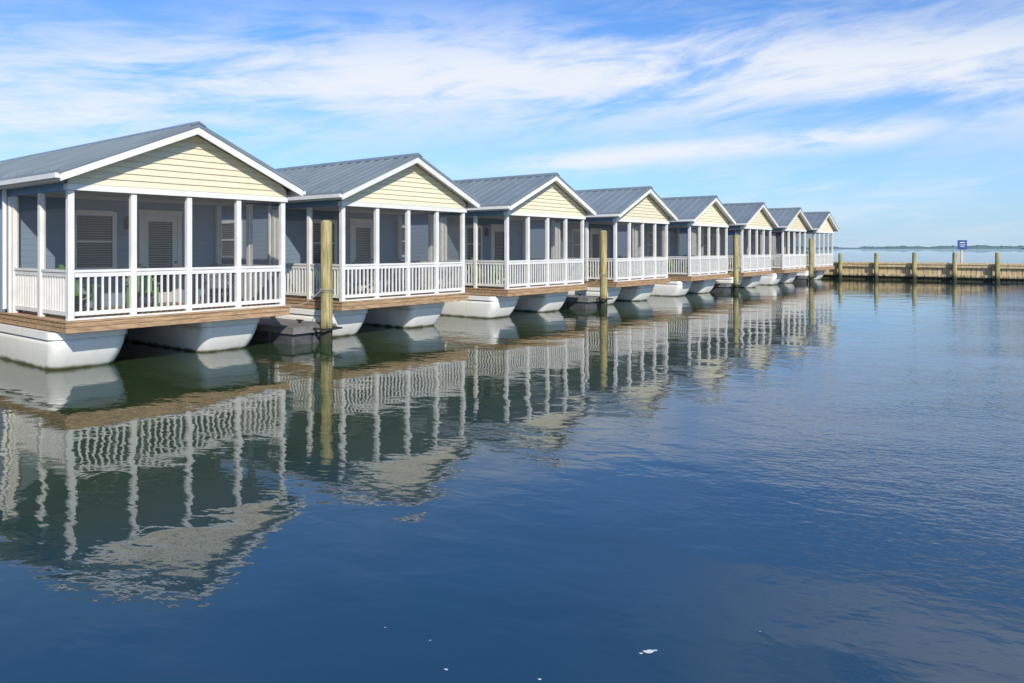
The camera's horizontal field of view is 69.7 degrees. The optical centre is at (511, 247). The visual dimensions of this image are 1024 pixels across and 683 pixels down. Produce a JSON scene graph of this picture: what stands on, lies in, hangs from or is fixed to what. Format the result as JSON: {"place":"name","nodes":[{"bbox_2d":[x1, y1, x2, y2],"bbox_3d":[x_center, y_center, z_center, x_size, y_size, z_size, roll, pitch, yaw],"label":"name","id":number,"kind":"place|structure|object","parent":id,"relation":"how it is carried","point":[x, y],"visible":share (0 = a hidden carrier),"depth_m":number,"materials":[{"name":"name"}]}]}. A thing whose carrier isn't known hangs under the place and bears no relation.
{"place":"outdoors","nodes":[
{"label":"outdoors","id":0,"kind":"place"},
{"bbox_2d":[0,249,1023,682],"bbox_3d":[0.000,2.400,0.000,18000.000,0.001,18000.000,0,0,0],"label":"water","id":1,"kind":"structure","parent":0,"point":[818,481],"depth_m":7.04,"materials":[{"name":"blue liquid"}]},
{"bbox_2d":[0,121,305,369],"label":"floating cottage","id":2,"kind":"structure","parent":1,"relation":"on","point":[108,215],"depth_m":15.98,"materials":[{"name":"white wood"}]},
{"bbox_2d":[55,265,100,310],"bbox_3d":[-9.422,0.870,15.680,0.980,1.020,0.800,0,0,25],"label":"porch chair","id":3,"kind":"object","parent":2,"relation":"on","point":[76,294],"visible":0.22,"depth_m":15.85,"materials":[{"name":"green plastic"}]},
{"bbox_2d":[74,210,182,304],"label":"window frames","id":4,"kind":"structure","parent":2,"relation":"in","point":[141,213],"depth_m":17.83,"materials":[{"name":"white wood"}]},
{"bbox_2d":[120,263,159,308],"bbox_3d":[-8.479,0.870,16.788,0.800,1.020,0.980,0,0,-33],"label":"porch chair","id":5,"kind":"object","parent":2,"relation":"on","point":[139,289],"visible":0.47,"depth_m":16.83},
{"bbox_2d":[144,215,176,303],"bbox_3d":[-8.731,0.281,18.251,0.027,2.158,0.850,0,0,38],"label":"door","id":6,"kind":"structure","parent":2,"relation":"in","point":[148,219],"depth_m":18.27,"materials":[{"name":"paint"}]},
{"bbox_2d":[199,262,233,303],"bbox_3d":[-7.387,0.870,18.417,0.800,1.020,0.980,0,0,-28],"label":"porch chair","id":7,"kind":"object","parent":2,"relation":"on","point":[216,283],"visible":0.47,"depth_m":18.50,"materials":[{"name":"plastic"}]},
{"bbox_2d":[251,288,341,344],"bbox_3d":[-9.090,1.777,21.596,11.265,1.545,1.562,0,0,38],"label":"floating dock","id":8,"kind":"object","parent":1,"relation":"on","point":[286,331],"visible":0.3,"depth_m":18.54,"materials":[{"name":"plastic"}]},
{"bbox_2d":[320,220,332,343],"bbox_3d":[-4.683,1.850,18.550,0.315,5.100,0.321,0,0,38],"label":"mooring piling","id":9,"kind":"object","parent":1,"relation":"in","point":[326,321],"visible":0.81,"depth_m":18.42,"materials":[{"name":"yellow wood"}]},
{"bbox_2d":[222,153,479,336],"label":"floating cottage","id":10,"kind":"structure","parent":1,"relation":"on","point":[363,206],"depth_m":21.28,"materials":[{"name":"white wood"}]},
{"bbox_2d":[222,218,373,291],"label":"window frames","id":11,"kind":"structure","parent":10,"relation":"in","point":[351,220],"depth_m":22.48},
{"bbox_2d":[298,263,336,297],"bbox_3d":[-5.481,0.870,20.746,0.980,1.020,0.800,0,0,27],"label":"porch chair","id":12,"kind":"object","parent":10,"relation":"on","point":[318,283],"visible":0.16,"depth_m":20.84,"materials":[{"name":"white plastic"}]},
{"bbox_2d":[345,260,379,293],"bbox_3d":[-4.520,0.870,21.883,0.800,1.020,0.980,0,0,-35],"label":"porch chair","id":13,"kind":"object","parent":10,"relation":"on","point":[356,262],"visible":0.42,"depth_m":21.96,"materials":[{"name":"plastic"}]},
{"bbox_2d":[353,223,373,291],"bbox_3d":[-4.738,0.287,23.380,0.027,2.158,0.850,0,0,38],"label":"door","id":14,"kind":"structure","parent":10,"relation":"in","point":[355,225],"depth_m":23.40,"materials":[{"name":"paint"}]},
{"bbox_2d":[390,259,420,290],"bbox_3d":[-3.465,0.870,23.480,0.800,1.020,0.980,0,0,-34],"label":"porch chair","id":15,"kind":"object","parent":10,"relation":"on","point":[399,261],"visible":0.48,"depth_m":23.51,"materials":[{"name":"plastic"}]},
{"bbox_2d":[402,172,595,317],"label":"floating cottage","id":16,"kind":"structure","parent":1,"relation":"on","point":[502,216],"depth_m":26.58,"materials":[{"name":"white wood"}]},
{"bbox_2d":[402,224,503,266],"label":"window frames","id":17,"kind":"structure","parent":16,"relation":"in","point":[491,225],"depth_m":27.93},
{"bbox_2d":[465,258,495,286],"bbox_3d":[-1.175,0.870,26.285,0.980,1.020,0.800,0,0,31],"label":"porch chair","id":18,"kind":"object","parent":16,"relation":"on","point":[480,275],"visible":0.48,"depth_m":26.26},
{"bbox_2d":[493,227,503,282],"bbox_3d":[-0.499,0.282,28.824,0.027,2.158,0.850,0,0,38],"label":"door","id":19,"kind":"structure","parent":16,"relation":"in","point":[494,229],"depth_m":28.74,"materials":[{"name":"paint"}]},
{"bbox_2d":[489,258,513,283],"bbox_3d":[-0.377,0.870,27.206,0.800,1.020,0.980,0,0,-36],"label":"porch chair","id":20,"kind":"object","parent":16,"relation":"on","point":[501,273],"visible":0.45,"depth_m":27.18,"materials":[{"name":"white plastic"}]},
{"bbox_2d":[521,259,543,281],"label":"porch chair","id":21,"kind":"object","parent":16,"relation":"on","point":[534,272],"visible":0.25,"depth_m":28.95,"materials":[{"name":"plastic"}]},
{"bbox_2d":[384,627,759,679],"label":"foam flecks","id":22,"kind":"object","parent":1,"relation":"on","point":[648,651],"visible":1,"depth_m":4.36,"materials":[{"name":"white liquid"}]},
{"bbox_2d":[561,273,612,308],"bbox_3d":[-0.767,1.777,32.288,11.265,1.545,1.562,0,0,38],"label":"floating dock","id":23,"kind":"object","parent":1,"relation":"on","point":[579,301],"visible":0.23,"depth_m":29.10,"materials":[{"name":"plastic"}]},
{"bbox_2d":[600,230,606,308],"bbox_3d":[3.645,1.850,29.242,0.318,5.100,0.315,0,0,-7],"label":"mooring piling","id":24,"kind":"object","parent":1,"relation":"in","point":[603,265],"visible":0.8,"depth_m":29.11,"materials":[{"name":"brown wood"}]},
{"bbox_2d":[530,186,677,304],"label":"floating cottage","id":25,"kind":"structure","parent":1,"relation":"on","point":[641,206],"depth_m":32.28,"materials":[{"name":"white wood"}]},
{"bbox_2d":[572,228,601,276],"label":"window frames","id":26,"kind":"structure","parent":25,"relation":"in","point":[590,229],"depth_m":34.09,"materials":[{"name":"white wood"}]},
{"bbox_2d":[579,256,599,279],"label":"porch chair","id":27,"kind":"object","parent":25,"relation":"on","point":[592,271],"visible":0.26,"depth_m":32.02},
{"bbox_2d":[591,231,599,275],"bbox_3d":[3.924,0.283,34.506,0.027,2.158,0.850,0,0,38],"label":"door","id":28,"kind":"structure","parent":25,"relation":"in","point":[592,232],"depth_m":34.48,"materials":[{"name":"paint"}]},
{"bbox_2d":[594,256,612,277],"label":"porch chair","id":29,"kind":"object","parent":25,"relation":"on","point":[599,268],"visible":0.17,"depth_m":32.88,"materials":[{"name":"plastic"}]},
{"bbox_2d":[617,256,636,276],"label":"porch chair","id":30,"kind":"object","parent":25,"relation":"on","point":[621,267],"visible":0.25,"depth_m":34.64,"materials":[{"name":"plastic"}]},
{"bbox_2d":[617,195,735,295],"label":"floating cottage","id":31,"kind":"structure","parent":1,"relation":"on","point":[703,274],"depth_m":37.75,"materials":[{"name":"white wood"}]},
{"bbox_2d":[647,231,669,255],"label":"window frames","id":32,"kind":"structure","parent":31,"relation":"in","point":[649,232],"depth_m":39.76,"materials":[{"name":"white wood"}]},
{"bbox_2d":[668,255,685,274],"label":"porch chair","id":33,"kind":"object","parent":31,"relation":"on","point":[675,266],"visible":0.45,"depth_m":38.63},
{"bbox_2d":[679,255,687,272],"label":"porch chair","id":34,"kind":"object","parent":31,"relation":"on","point":[685,264],"visible":0.27,"depth_m":40.48,"materials":[{"name":"plastic"}]},
{"bbox_2d":[710,266,742,291],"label":"floating dock","id":35,"kind":"object","parent":1,"relation":"on","point":[722,287],"visible":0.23,"depth_m":40.17,"materials":[{"name":"plastic"}]},
{"bbox_2d":[679,202,778,287],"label":"floating cottage","id":36,"kind":"structure","parent":1,"relation":"on","point":[755,216],"depth_m":43.42,"materials":[{"name":"white wood"}]},
{"bbox_2d":[704,233,715,254],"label":"window frames","id":37,"kind":"structure","parent":36,"relation":"in","point":[712,233],"depth_m":45.27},
{"bbox_2d":[713,235,715,254],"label":"door","id":38,"kind":"structure","parent":36,"relation":"in","point":[714,236],"depth_m":45.57,"materials":[{"name":"paint"}]},
{"bbox_2d":[733,235,738,291],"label":"mooring piling","id":39,"kind":"object","parent":1,"relation":"in","point":[736,263],"visible":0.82,"depth_m":40.24,"materials":[{"name":"brown wood"}]},
{"bbox_2d":[728,207,812,284],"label":"floating cottage","id":40,"kind":"structure","parent":1,"relation":"on","point":[793,220],"depth_m":48.82,"materials":[{"name":"white wood"}]},
{"bbox_2d":[745,234,758,253],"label":"window frames","id":41,"kind":"structure","parent":40,"relation":"in","point":[753,234],"depth_m":50.89,"materials":[{"name":"white wood"}]},
{"bbox_2d":[793,262,809,282],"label":"floating dock","id":42,"kind":"object","parent":1,"relation":"on","point":[801,279],"visible":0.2,"depth_m":51.14,"materials":[{"name":"plastic"}]},
{"bbox_2d":[765,211,838,279],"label":"floating cottage","id":43,"kind":"structure","parent":1,"relation":"on","point":[823,223],"depth_m":54.40,"materials":[{"name":"white wood"}]},
{"bbox_2d":[809,238,812,281],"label":"mooring piling","id":44,"kind":"object","parent":1,"relation":"in","point":[811,259],"visible":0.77,"depth_m":51.29,"materials":[{"name":"brown wood"}]},
{"bbox_2d":[838,253,841,278],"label":"bulkhead piling","id":45,"kind":"object","parent":1,"relation":"in","point":[839,265],"visible":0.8,"depth_m":57.31,"materials":[{"name":"brown wood"}]},
{"bbox_2d":[874,253,877,279],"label":"bulkhead piling","id":46,"kind":"object","parent":1,"relation":"in","point":[875,266],"visible":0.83,"depth_m":55.72,"materials":[{"name":"brown wood"}]},
{"bbox_2d":[796,245,1023,248],"bbox_3d":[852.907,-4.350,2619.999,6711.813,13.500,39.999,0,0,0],"label":"distant treeline","id":47,"kind":"object","parent":1,"relation":"on","point":[955,247],"visible":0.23,"depth_m":2602.46,"materials":[{"name":"green plant"}]},
{"bbox_2d":[912,252,916,280],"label":"bulkhead piling","id":48,"kind":"object","parent":1,"relation":"in","point":[914,271],"visible":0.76,"depth_m":54.16,"materials":[{"name":"brown wood"}]},
{"bbox_2d":[822,261,1023,282],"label":"timber bulkhead","id":49,"kind":"object","parent":1,"relation":"in","point":[977,272],"visible":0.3,"depth_m":53.95,"materials":[{"name":"beige wood"}]},
{"bbox_2d":[957,240,966,263],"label":"blue sign","id":50,"kind":"object","parent":49,"relation":"on","point":[961,245],"visible":0.93,"depth_m":54.34,"materials":[{"name":"blue metal"}]},
{"bbox_2d":[952,253,956,281],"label":"bulkhead piling","id":51,"kind":"object","parent":1,"relation":"in","point":[954,267],"visible":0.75,"depth_m":52.57,"materials":[{"name":"brown wood"}]},
{"bbox_2d":[995,252,999,282],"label":"bulkhead piling","id":52,"kind":"object","parent":1,"relation":"in","point":[997,267],"visible":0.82,"depth_m":50.98,"materials":[{"name":"brown wood"}]},
{"bbox_2d":[0,0,1023,247],"label":"sky","id":53,"kind":"structure","parent":0,"point":[902,121],"materials":[{"name":"blue"}]}
]}

